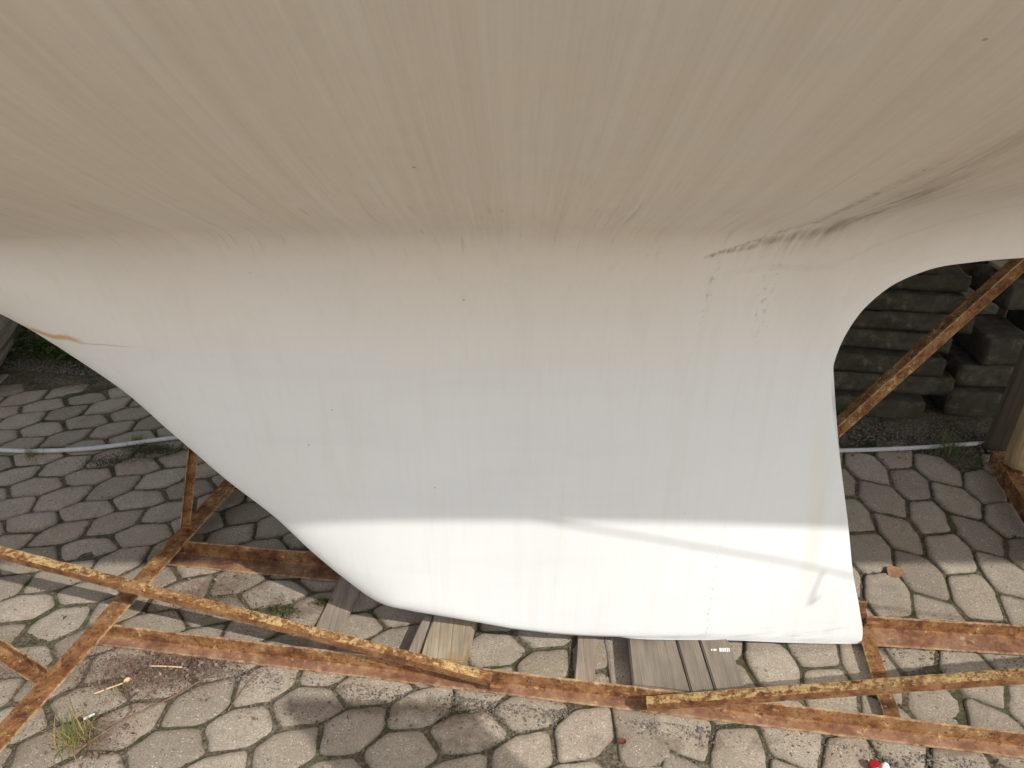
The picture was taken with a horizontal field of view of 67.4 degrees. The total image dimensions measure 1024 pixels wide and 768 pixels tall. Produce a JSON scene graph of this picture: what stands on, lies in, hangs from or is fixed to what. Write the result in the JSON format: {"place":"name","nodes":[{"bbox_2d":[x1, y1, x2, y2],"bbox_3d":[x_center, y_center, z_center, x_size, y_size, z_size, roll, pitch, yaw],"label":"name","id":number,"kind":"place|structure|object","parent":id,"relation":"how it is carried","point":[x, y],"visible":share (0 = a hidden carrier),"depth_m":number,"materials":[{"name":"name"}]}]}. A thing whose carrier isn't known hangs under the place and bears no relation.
{"place":"outdoors","nodes":[
{"label":"outdoors","id":0,"kind":"place"},
{"bbox_2d":[0,374,1023,767],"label":"paving","id":1,"kind":"structure","parent":0,"point":[590,732],"depth_m":1.96,"materials":[{"name":"grey stone"}]},
{"bbox_2d":[19,445,46,463],"bbox_3d":[-1.681,0.247,2.689,0.119,0.069,0.098,24,36,38],"label":"grass tuft","id":2,"kind":"object","parent":1,"relation":"on","point":[32,455],"visible":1,"depth_m":2.70,"materials":[{"name":"green plant"}]},
{"bbox_2d":[94,683,122,694],"bbox_3d":[-0.957,0.722,1.822,0.063,0.006,0.005,-14,31,-24],"label":"straw","id":3,"kind":"object","parent":1,"relation":"on","point":[107,688],"visible":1,"depth_m":1.82,"materials":[{"name":"beige plant"}]},
{"bbox_2d":[73,670,224,753],"bbox_3d":[-0.832,0.749,1.777,0.341,0.006,0.018,-23,35,-36],"label":"twig","id":4,"kind":"object","parent":1,"relation":"on","point":[106,730],"visible":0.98,"depth_m":1.76,"materials":[{"name":"brown wood"}]},
{"bbox_2d":[227,669,265,710],"bbox_3d":[-0.633,0.723,1.826,0.015,0.005,0.133,12,30,21],"label":"twig","id":5,"kind":"object","parent":1,"relation":"on","point":[243,689],"visible":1,"depth_m":1.82,"materials":[{"name":"wood"}]},
{"bbox_2d":[306,576,360,649],"bbox_3d":[-0.463,0.606,2.041,0.075,0.015,0.319,4,28,8],"label":"batten","id":6,"kind":"object","parent":1,"relation":"on","point":[338,608],"visible":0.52,"depth_m":2.04,"materials":[{"name":"beige wood"}]},
{"bbox_2d":[408,616,432,653],"bbox_3d":[-0.230,0.649,1.921,0.033,0.051,0.144,5,28,10],"label":"wood strip","id":7,"kind":"object","parent":1,"relation":"on","point":[418,642],"visible":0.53,"depth_m":1.91,"materials":[{"name":"beige wood"}]},
{"bbox_2d":[421,615,475,665],"bbox_3d":[-0.158,0.646,1.919,0.108,0.060,0.164,4,28,7],"label":"keel block","id":8,"kind":"object","parent":1,"relation":"on","point":[449,639],"depth_m":1.89,"materials":[{"name":"beige wood"}]},
{"bbox_2d":[0,435,983,452],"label":"hose","id":9,"kind":"object","parent":1,"relation":"on","point":[174,437],"visible":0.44,"depth_m":2.73,"materials":[{"name":"grey rubber"}]},
{"bbox_2d":[0,387,1020,767],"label":"leaf litter","id":10,"kind":"object","parent":1,"relation":"on","point":[186,665],"visible":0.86,"depth_m":1.86,"materials":[{"name":"brown plant"}]},
{"bbox_2d":[150,665,182,667],"bbox_3d":[-0.845,0.690,1.877,0.080,0.004,0.008,0,28,0],"label":"straw","id":11,"kind":"object","parent":10,"relation":"on","point":[165,666],"visible":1,"depth_m":1.88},
{"bbox_2d":[1,416,1020,767],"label":"moss","id":12,"kind":"object","parent":1,"relation":"on","point":[287,610],"visible":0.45,"depth_m":2.32,"materials":[{"name":"green plant"}]},
{"bbox_2d":[0,258,1023,758],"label":"boat cradle","id":13,"kind":"object","parent":1,"relation":"on","point":[744,706],"visible":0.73,"depth_m":1.83,"materials":[{"name":"metal"}]},
{"bbox_2d":[1003,405,1023,471],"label":"log post","id":14,"kind":"object","parent":13,"relation":"on","point":[1014,456],"visible":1,"depth_m":2.50,"materials":[{"name":"beige wood"}]},
{"bbox_2d":[2,519,1023,767],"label":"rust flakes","id":15,"kind":"object","parent":1,"relation":"on","point":[458,693],"visible":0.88,"depth_m":1.83,"materials":[{"name":"brown metal"}]},
{"bbox_2d":[574,635,596,680],"bbox_3d":[0.186,0.668,1.922,0.052,0.017,0.242,4,28,7],"label":"batten","id":16,"kind":"object","parent":1,"relation":"on","point":[585,664],"visible":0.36,"depth_m":1.89,"materials":[{"name":"beige wood"}]},
{"bbox_2d":[618,738,625,743],"bbox_3d":[0.243,0.790,1.694,0.017,0.008,0.017,14,31,24],"label":"dry leaf","id":17,"kind":"object","parent":1,"relation":"on","point":[621,740],"visible":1,"depth_m":1.70,"materials":[{"name":"red plant"}]},
{"bbox_2d":[626,638,689,692],"bbox_3d":[0.345,0.661,1.900,0.128,0.051,0.286,0,28,0],"label":"keel plank","id":18,"kind":"object","parent":1,"relation":"on","point":[654,664],"visible":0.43,"depth_m":1.83,"materials":[{"name":"beige wood"}]},
{"bbox_2d":[0,0,1023,643],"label":"sailing yacht","id":19,"kind":"object","parent":18,"relation":"on","point":[530,314],"visible":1,"depth_m":1.32,"materials":[{"name":"paint"}]},
{"bbox_2d":[675,640,713,691],"bbox_3d":[0.435,0.663,1.897,0.054,0.049,0.295,-1,28,-1],"label":"keel plank","id":20,"kind":"object","parent":1,"relation":"on","point":[698,679],"visible":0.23,"depth_m":1.83,"materials":[{"name":"beige wood"}]},
{"bbox_2d":[698,639,744,690],"bbox_3d":[0.501,0.665,1.892,0.071,0.050,0.306,-1,28,-1],"label":"keel plank","id":21,"kind":"object","parent":1,"relation":"on","point":[721,665],"visible":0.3,"depth_m":1.83,"materials":[{"name":"grey wood"}]},
{"bbox_2d":[867,759,879,767],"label":"bottle cap","id":22,"kind":"object","parent":1,"relation":"on","point":[872,763],"visible":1,"depth_m":1.63,"materials":[{"name":"red plastic"}]},
{"bbox_2d":[880,762,889,767],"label":"pebble","id":23,"kind":"object","parent":1,"relation":"on","point":[884,765],"visible":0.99,"depth_m":1.64,"materials":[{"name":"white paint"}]},
{"bbox_2d":[887,566,903,576],"bbox_3d":[1.087,0.533,2.177,0.046,0.009,0.046,5,28,9],"label":"dry leaf","id":24,"kind":"object","parent":1,"relation":"on","point":[893,571],"visible":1,"depth_m":2.17,"materials":[{"name":"orange plant"}]},
{"bbox_2d":[982,344,1023,452],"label":"timber post","id":25,"kind":"object","parent":1,"relation":"on","point":[1004,422],"visible":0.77,"depth_m":2.66,"materials":[{"name":"brown wood"}]},
{"bbox_2d":[0,276,1023,767],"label":"ground","id":26,"kind":"structure","parent":0,"point":[44,378],"depth_m":2.12,"materials":[{"name":"grey gravel"}]},
{"bbox_2d":[0,314,21,365],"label":"tree trunk","id":27,"kind":"object","parent":26,"relation":"on","point":[8,327],"visible":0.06,"depth_m":3.24,"materials":[{"name":"grey plant"}]},
{"bbox_2d":[28,694,123,767],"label":"grass tuft","id":28,"kind":"object","parent":26,"relation":"on","point":[77,736],"visible":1,"depth_m":1.69,"materials":[{"name":"green plant"}]},
{"bbox_2d":[121,430,147,449],"bbox_3d":[-1.360,0.203,2.783,0.079,0.059,0.109,0,28,0],"label":"grass tuft","id":29,"kind":"object","parent":26,"relation":"on","point":[136,438],"visible":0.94,"depth_m":2.78,"materials":[{"name":"green plant"}]},
{"bbox_2d":[5,327,845,416],"bbox_3d":[-0.269,-0.474,3.812,6.068,0.276,1.858,4,28,8],"label":"ground cover","id":30,"kind":"object","parent":26,"relation":"on","point":[47,347],"visible":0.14,"depth_m":3.35,"materials":[{"name":"green plant"}]},
{"bbox_2d":[835,390,925,418],"bbox_3d":[1.260,0.024,3.039,0.629,0.087,0.266,4,29,8],"label":"kerb stone","id":31,"kind":"object","parent":26,"relation":"on","point":[899,406],"visible":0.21,"depth_m":2.90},
{"bbox_2d":[833,369,955,395],"bbox_3d":[1.359,-0.065,3.035,0.646,0.078,0.267,3,29,6],"label":"kerb stone","id":32,"kind":"object","parent":31,"relation":"on","point":[943,385],"visible":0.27,"depth_m":2.91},
{"bbox_2d":[833,346,946,377],"bbox_3d":[1.294,-0.139,3.015,0.687,0.077,0.267,4,28,6],"label":"kerb stone","id":33,"kind":"object","parent":32,"relation":"on","point":[872,360],"visible":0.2,"depth_m":2.89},
{"bbox_2d":[840,327,951,353],"bbox_3d":[1.336,-0.228,3.027,0.663,0.076,0.266,5,28,8],"label":"kerb stone","id":34,"kind":"object","parent":33,"relation":"on","point":[892,339],"visible":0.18,"depth_m":2.90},
{"bbox_2d":[851,309,975,333],"bbox_3d":[1.405,-0.297,3.007,0.666,0.073,0.267,4,28,10],"label":"kerb stone","id":35,"kind":"object","parent":34,"relation":"on","point":[895,320],"visible":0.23,"depth_m":2.88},
{"bbox_2d":[864,289,966,313],"bbox_3d":[1.373,-0.366,2.989,0.662,0.071,0.267,4,28,7],"label":"kerb stone","id":36,"kind":"object","parent":35,"relation":"on","point":[918,301],"visible":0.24,"depth_m":2.86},
{"bbox_2d":[886,264,970,291],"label":"kerb stone","id":37,"kind":"object","parent":36,"relation":"on","point":[954,278],"visible":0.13,"depth_m":2.86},
{"bbox_2d":[918,266,942,274],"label":"kerb stone","id":38,"kind":"object","parent":37,"relation":"on","point":[937,270],"visible":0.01,"depth_m":2.85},
{"bbox_2d":[926,428,974,462],"bbox_3d":[1.561,0.230,2.722,0.172,0.151,0.172,-13,31,-23],"label":"grass tuft","id":39,"kind":"object","parent":26,"relation":"on","point":[952,449],"visible":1,"depth_m":2.72,"materials":[{"name":"green plant"}]},
{"bbox_2d":[929,385,1005,416],"bbox_3d":[1.830,0.033,2.996,0.347,0.111,0.246,4,28,6],"label":"kerb stone","id":40,"kind":"object","parent":26,"relation":"on","point":[967,401],"visible":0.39,"depth_m":2.90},
{"bbox_2d":[940,341,1014,386],"bbox_3d":[1.871,-0.079,2.993,0.366,0.092,0.245,2,28,4],"label":"kerb stone","id":41,"kind":"object","parent":40,"relation":"on","point":[963,367],"visible":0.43,"depth_m":2.90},
{"bbox_2d":[952,314,1023,365],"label":"kerb stone","id":42,"kind":"object","parent":41,"relation":"on","point":[993,339],"visible":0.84,"depth_m":2.88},
{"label":"kerb stone","id":43,"kind":"object","parent":41,"relation":"on","visible":0},
{"bbox_2d":[969,263,1023,309],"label":"kerb stone","id":44,"kind":"object","parent":43,"relation":"on","point":[1010,296],"visible":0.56,"depth_m":2.87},
{"bbox_2d":[957,261,1007,316],"bbox_3d":[1.750,-0.397,3.447,1.500,0.460,0.600,0,28,0],"label":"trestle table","id":45,"kind":"object","parent":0,"point":[967,268],"depth_m":3.13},
{"bbox_2d":[988,260,1008,269],"bbox_3d":[1.985,-0.444,2.912,0.300,0.015,0.100,2,28,4],"label":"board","id":46,"kind":"object","parent":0,"point":[997,264],"visible":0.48,"depth_m":2.94,"materials":[{"name":"wood"}]}
]}

